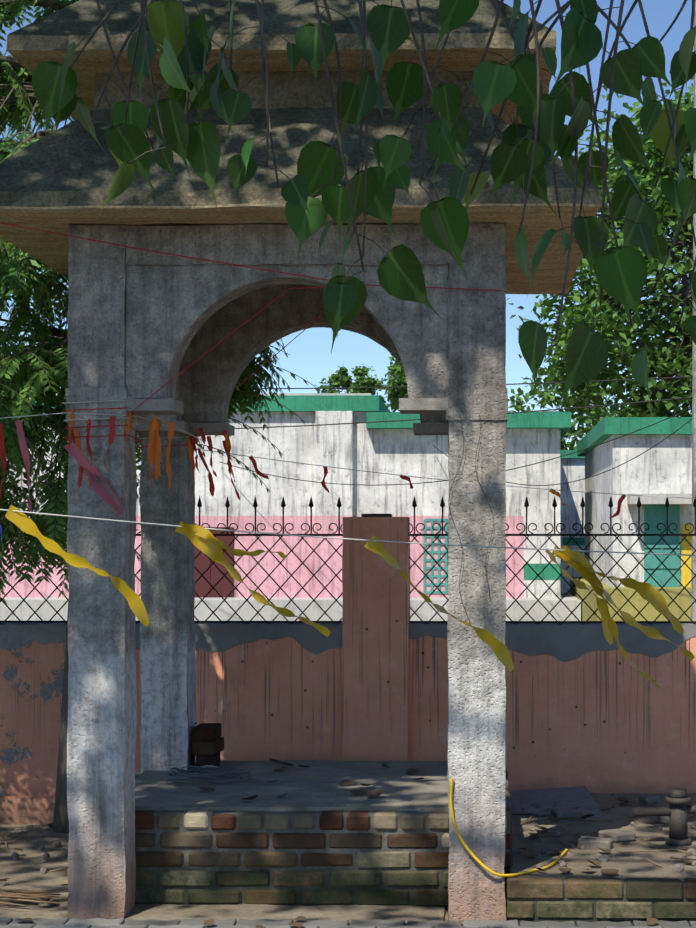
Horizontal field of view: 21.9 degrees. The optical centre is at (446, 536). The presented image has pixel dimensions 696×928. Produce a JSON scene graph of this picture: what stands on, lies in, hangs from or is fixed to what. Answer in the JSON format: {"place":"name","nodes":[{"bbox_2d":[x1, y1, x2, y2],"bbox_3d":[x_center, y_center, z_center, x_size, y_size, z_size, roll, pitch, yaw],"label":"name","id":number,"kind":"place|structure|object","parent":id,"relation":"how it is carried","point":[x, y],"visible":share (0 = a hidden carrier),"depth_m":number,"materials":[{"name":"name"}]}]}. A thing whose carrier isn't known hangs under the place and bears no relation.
{"place":"outdoors","nodes":[
{"label":"outdoors","id":0,"kind":"place"},
{"bbox_2d":[56,393,371,395],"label":"roof dirt","id":1,"kind":"structure","parent":0,"point":[268,394],"depth_m":21.91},
{"bbox_2d":[67,223,506,922],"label":"columns","id":2,"kind":"structure","parent":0,"point":[101,745],"depth_m":7.24,"materials":[{"name":"grey concrete"}]},
{"bbox_2d":[61,407,197,449],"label":"red thread wraps","id":3,"kind":"object","parent":2,"relation":"attached to","point":[108,426],"visible":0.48,"depth_m":7.22,"materials":[{"name":"red fabric"}]},
{"bbox_2d":[65,387,507,443],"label":"pavilion collars","id":4,"kind":"object","parent":2,"relation":"attached to","point":[474,403],"visible":0.52,"depth_m":7.22,"materials":[{"name":"grey concrete"}]},
{"bbox_2d":[124,398,448,435],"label":"pavilion corbels","id":5,"kind":"object","parent":2,"relation":"attached to","point":[168,406],"visible":0.65,"depth_m":7.40,"materials":[{"name":"grey concrete"}]},
{"bbox_2d":[125,264,448,422],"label":"pavilion arches","id":6,"kind":"structure","parent":2,"relation":"on","point":[172,316],"depth_m":7.25,"materials":[{"name":"grey concrete"}]},
{"bbox_2d":[125,224,448,312],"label":"pavilion beams","id":7,"kind":"structure","parent":2,"relation":"on","point":[258,244],"depth_m":7.23,"materials":[{"name":"grey concrete"}]},
{"bbox_2d":[449,778,567,876],"bbox_3d":[0.339,1.171,7.452,0.193,0.404,0.809,0,0,39],"label":"yellow hose","id":8,"kind":"object","parent":2,"relation":"attached to","point":[480,862],"visible":0.96,"depth_m":7.20,"materials":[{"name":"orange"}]},
{"bbox_2d":[0,0,693,449],"label":"sky","id":9,"kind":"structure","parent":0,"point":[311,358],"materials":[{"name":"blue"}]},
{"bbox_2d":[32,0,695,409],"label":"hanging leaves","id":10,"kind":"object","parent":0,"point":[620,272],"depth_m":3.41,"materials":[{"name":"green plant"}]},
{"bbox_2d":[443,909,508,923],"bbox_3d":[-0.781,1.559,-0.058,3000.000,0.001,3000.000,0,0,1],"label":"column base","id":11,"kind":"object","parent":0,"point":[446,915],"depth_m":7.35,"materials":[{"name":"grey concrete"}]},
{"bbox_2d":[0,0,321,833],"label":"neem tree","id":12,"kind":"object","parent":11,"relation":"on","point":[14,456],"depth_m":8.85,"materials":[{"name":"green plant"}]},
{"bbox_2d":[0,824,444,924],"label":"dirt patch","id":13,"kind":"object","parent":11,"relation":"on","point":[23,871],"visible":0.19,"depth_m":7.47,"materials":[{"name":"soil"}]},
{"bbox_2d":[0,758,695,927],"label":"fallen leaves","id":14,"kind":"object","parent":13,"relation":"on","point":[529,852],"visible":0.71,"depth_m":7.91,"materials":[{"name":"brown plant"}]},
{"bbox_2d":[0,799,695,905],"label":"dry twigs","id":15,"kind":"object","parent":13,"relation":"on","point":[22,893],"visible":0.83,"depth_m":7.57,"materials":[{"name":"brown wood"}]},
{"bbox_2d":[8,793,695,905],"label":"rubble stones","id":16,"kind":"object","parent":13,"relation":"on","point":[604,839],"visible":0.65,"depth_m":8.10,"materials":[{"name":"grey stone"}]},
{"bbox_2d":[6,411,559,515],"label":"white building","id":17,"kind":"structure","parent":11,"relation":"on","point":[397,452],"depth_m":21.95,"materials":[{"name":"white paint"}]},
{"bbox_2d":[194,527,233,596],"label":"maroon shutters","id":18,"kind":"object","parent":17,"relation":"attached to","point":[213,575],"visible":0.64,"depth_m":21.95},
{"bbox_2d":[0,516,523,597],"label":"pink wall","id":19,"kind":"structure","parent":17,"relation":"attached to","point":[302,550],"depth_m":21.96,"materials":[{"name":"pink paint"}]},
{"bbox_2d":[0,587,580,620],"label":"building plinth","id":20,"kind":"structure","parent":17,"relation":"attached to","point":[313,611],"depth_m":21.07,"materials":[{"name":"white paint"}]},
{"bbox_2d":[35,395,570,579],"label":"roof trim","id":21,"kind":"structure","parent":17,"relation":"on","point":[374,407],"depth_m":21.85,"materials":[{"name":"green paint"}]},
{"bbox_2d":[423,519,447,593],"bbox_3d":[0.035,0.234,21.951,0.641,0.918,0.080,0,0,1],"label":"lattice window","id":22,"kind":"structure","parent":17,"relation":"in","point":[432,560],"depth_m":21.91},
{"bbox_2d":[0,0,600,294],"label":"pavilion roof","id":23,"kind":"structure","parent":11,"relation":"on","point":[61,180],"depth_m":7.11,"materials":[{"name":"grey concrete"}]},
{"bbox_2d":[0,222,503,417],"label":"red string","id":24,"kind":"object","parent":23,"relation":"on","point":[247,320],"visible":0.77,"depth_m":7.19,"materials":[{"name":"red fabric"}]},
{"bbox_2d":[0,400,695,555],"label":"strings","id":25,"kind":"object","parent":23,"relation":"attached to","point":[65,403],"visible":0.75,"depth_m":5.45,"materials":[{"name":"grey fabric"}]},
{"bbox_2d":[0,409,625,517],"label":"red ribbons","id":26,"kind":"object","parent":25,"relation":"hanging from","point":[154,448],"visible":0.94,"depth_m":7.36,"materials":[{"name":"red fabric"}]},
{"bbox_2d":[5,505,694,687],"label":"yellow cloth streamers","id":27,"kind":"object","parent":25,"relation":"hanging from","point":[206,542],"visible":1,"depth_m":5.43,"materials":[{"name":"yellow fabric"}]},
{"bbox_2d":[448,415,493,624],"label":"dangling wires","id":28,"kind":"object","parent":23,"relation":"attached to","point":[451,516],"visible":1,"depth_m":7.20,"materials":[{"name":"black"}]},
{"bbox_2d":[135,768,512,909],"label":"platform bricks","id":29,"kind":"object","parent":11,"relation":"on","point":[328,857],"visible":0.46,"depth_m":7.50,"materials":[{"name":"brown brick"}]},
{"bbox_2d":[135,760,448,810],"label":"platform floor","id":30,"kind":"structure","parent":29,"relation":"on","point":[399,786],"depth_m":8.15,"materials":[{"name":"grey concrete"}]},
{"bbox_2d":[192,723,223,766],"bbox_3d":[-1.188,1.043,8.921,0.132,0.208,0.234,0,0,1],"label":"loose brick stack","id":31,"kind":"object","parent":30,"relation":"on","point":[207,744],"visible":0.9,"depth_m":8.81,"materials":[{"name":"brown brick"}]},
{"bbox_2d":[164,763,336,782],"bbox_3d":[-0.949,1.104,8.301,0.787,0.060,0.416,0,0,33],"label":"wire coil","id":32,"kind":"object","parent":30,"relation":"on","point":[206,775],"visible":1,"depth_m":8.30,"materials":[{"name":"grey metal"}]},
{"bbox_2d":[0,623,695,823],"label":"boundary wall","id":33,"kind":"structure","parent":11,"relation":"on","point":[590,708],"depth_m":9.63,"materials":[{"name":"paint"}]},
{"bbox_2d":[0,495,695,624],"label":"metal fence","id":34,"kind":"object","parent":33,"relation":"on","point":[414,505],"visible":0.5,"depth_m":9.73,"materials":[{"name":"black metal"}]},
{"bbox_2d":[342,517,409,760],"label":"boundary wall piers","id":35,"kind":"structure","parent":33,"relation":"attached to","point":[376,608],"depth_m":9.58,"materials":[{"name":"paint"}]},
{"bbox_2d":[361,514,391,516],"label":"pier caps","id":36,"kind":"object","parent":35,"relation":"on","point":[376,515],"visible":0.77,"depth_m":9.67,"materials":[{"name":"metal"}]},
{"bbox_2d":[332,375,372,394],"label":"tree trunk","id":37,"kind":"object","parent":11,"relation":"on","point":[346,388],"visible":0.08,"depth_m":109.79,"materials":[{"name":"brown plant"}]},
{"bbox_2d":[315,364,386,402],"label":"tree leaves","id":38,"kind":"object","parent":37,"relation":"attached to","point":[361,373],"visible":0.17,"depth_m":109.44,"materials":[{"name":"green plant"}]},
{"bbox_2d":[560,458,584,592],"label":"building wall","id":39,"kind":"structure","parent":11,"relation":"on","point":[572,469],"depth_m":26.90,"materials":[{"name":"white paint"}]},
{"bbox_2d":[560,450,584,545],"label":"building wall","id":40,"kind":"structure","parent":39,"relation":"on","point":[580,541],"depth_m":26.89,"materials":[{"name":"paint"}]},
{"bbox_2d":[519,373,635,448],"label":"foliage","id":41,"kind":"object","parent":11,"relation":"on","point":[590,425],"visible":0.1,"depth_m":120.20,"materials":[{"name":"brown plant"}]},
{"bbox_2d":[508,366,679,449],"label":"tree leaves","id":42,"kind":"object","parent":41,"relation":"attached to","point":[518,406],"visible":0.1,"depth_m":118.24,"materials":[{"name":"green plant"}]},
{"bbox_2d":[507,868,695,924],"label":"terrace bricks","id":43,"kind":"object","parent":11,"relation":"on","point":[538,899],"visible":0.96,"depth_m":7.14,"materials":[{"name":"brick"}]},
{"bbox_2d":[510,786,605,817],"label":"slate sheets","id":44,"kind":"object","parent":43,"relation":"on","point":[581,798],"visible":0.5,"depth_m":9.15,"materials":[{"name":"grey stone"}]},
{"bbox_2d":[511,793,695,878],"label":"terrace top","id":45,"kind":"structure","parent":43,"relation":"on","point":[631,865],"depth_m":7.95,"materials":[{"name":"grey stone"}]},
{"bbox_2d":[632,788,695,845],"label":"hand pump stub","id":46,"kind":"object","parent":45,"relation":"on","point":[678,810],"visible":0.94,"depth_m":7.98,"materials":[{"name":"metal"}]},
{"bbox_2d":[585,434,691,586],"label":"white building","id":47,"kind":"structure","parent":11,"relation":"on","point":[664,466],"depth_m":18.90,"materials":[{"name":"white paint"}]},
{"bbox_2d":[570,577,690,620],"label":"wall","id":48,"kind":"structure","parent":47,"relation":"attached to","point":[650,612],"depth_m":18.40,"materials":[{"name":"yellow paint"}]},
{"bbox_2d":[577,417,691,455],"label":"roof parapet","id":49,"kind":"structure","parent":47,"relation":"attached to","point":[603,430],"depth_m":18.80,"materials":[{"name":"green paint"}]},
{"bbox_2d":[627,494,691,504],"bbox_3d":[2.237,-0.395,18.715,0.673,0.106,0.350,0,0,1],"label":"door canopy","id":50,"kind":"object","parent":47,"relation":"attached to","point":[647,499],"visible":0.79,"depth_m":18.54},
{"bbox_2d":[644,504,679,586],"bbox_3d":[2.270,0.094,18.872,0.373,0.873,0.055,0,0,1],"label":"door","id":51,"kind":"structure","parent":47,"relation":"in","point":[654,515],"depth_m":18.86,"materials":[{"name":"teal wood"}]},
{"bbox_2d":[682,524,691,586],"bbox_3d":[7.021,0.196,18.799,9.089,0.668,0.006,0,0,1],"label":"yellow building dado","id":52,"kind":"object","parent":47,"relation":"attached to","point":[686,571],"visible":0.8,"depth_m":18.88,"materials":[{"name":"yellow paint"}]},
{"bbox_2d":[645,163,692,313],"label":"tree","id":53,"kind":"object","parent":11,"relation":"on","point":[691,261],"depth_m":47.59,"materials":[{"name":"green plant"}]},
{"bbox_2d":[691,0,695,620],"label":"utility pole","id":54,"kind":"object","parent":11,"relation":"on","point":[693,589],"visible":0.58,"depth_m":16.83,"materials":[{"name":"concrete"}]},
{"bbox_2d":[53,376,692,485],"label":"overhead cables","id":55,"kind":"object","parent":54,"relation":"attached to","point":[508,413],"visible":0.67,"depth_m":17.84,"materials":[{"name":"black plastic"}]},
{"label":"distant tree trunk","id":56,"kind":"object","parent":11,"relation":"on","visible":0},
{"bbox_2d":[380,353,407,411],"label":"tree leaves","id":57,"kind":"object","parent":56,"relation":"on","point":[397,380],"visible":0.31,"depth_m":94.23,"materials":[{"name":"green plant"}]},
{"bbox_2d":[524,516,559,597],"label":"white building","id":58,"kind":"structure","parent":0,"point":[537,588],"depth_m":21.91,"materials":[{"name":"white paint"}]},
{"bbox_2d":[506,71,693,449],"bbox_3d":[6.125,-4.453,40.274,10.224,12.057,8.818,0,0,1],"label":"tree","id":59,"kind":"object","parent":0,"point":[612,321],"depth_m":39.28,"materials":[{"name":"green plant"}]},
{"bbox_3d":[-0.215,1.553,3.542,15.000,0.012,7.220,0,0,1],"label":"paving bed","id":60,"kind":"object","parent":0,"visible":0},
{"bbox_2d":[0,918,695,927],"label":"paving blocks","id":61,"kind":"structure","parent":60,"relation":"on","point":[110,923],"depth_m":7.07,"materials":[{"name":"grey stone"}]}
]}

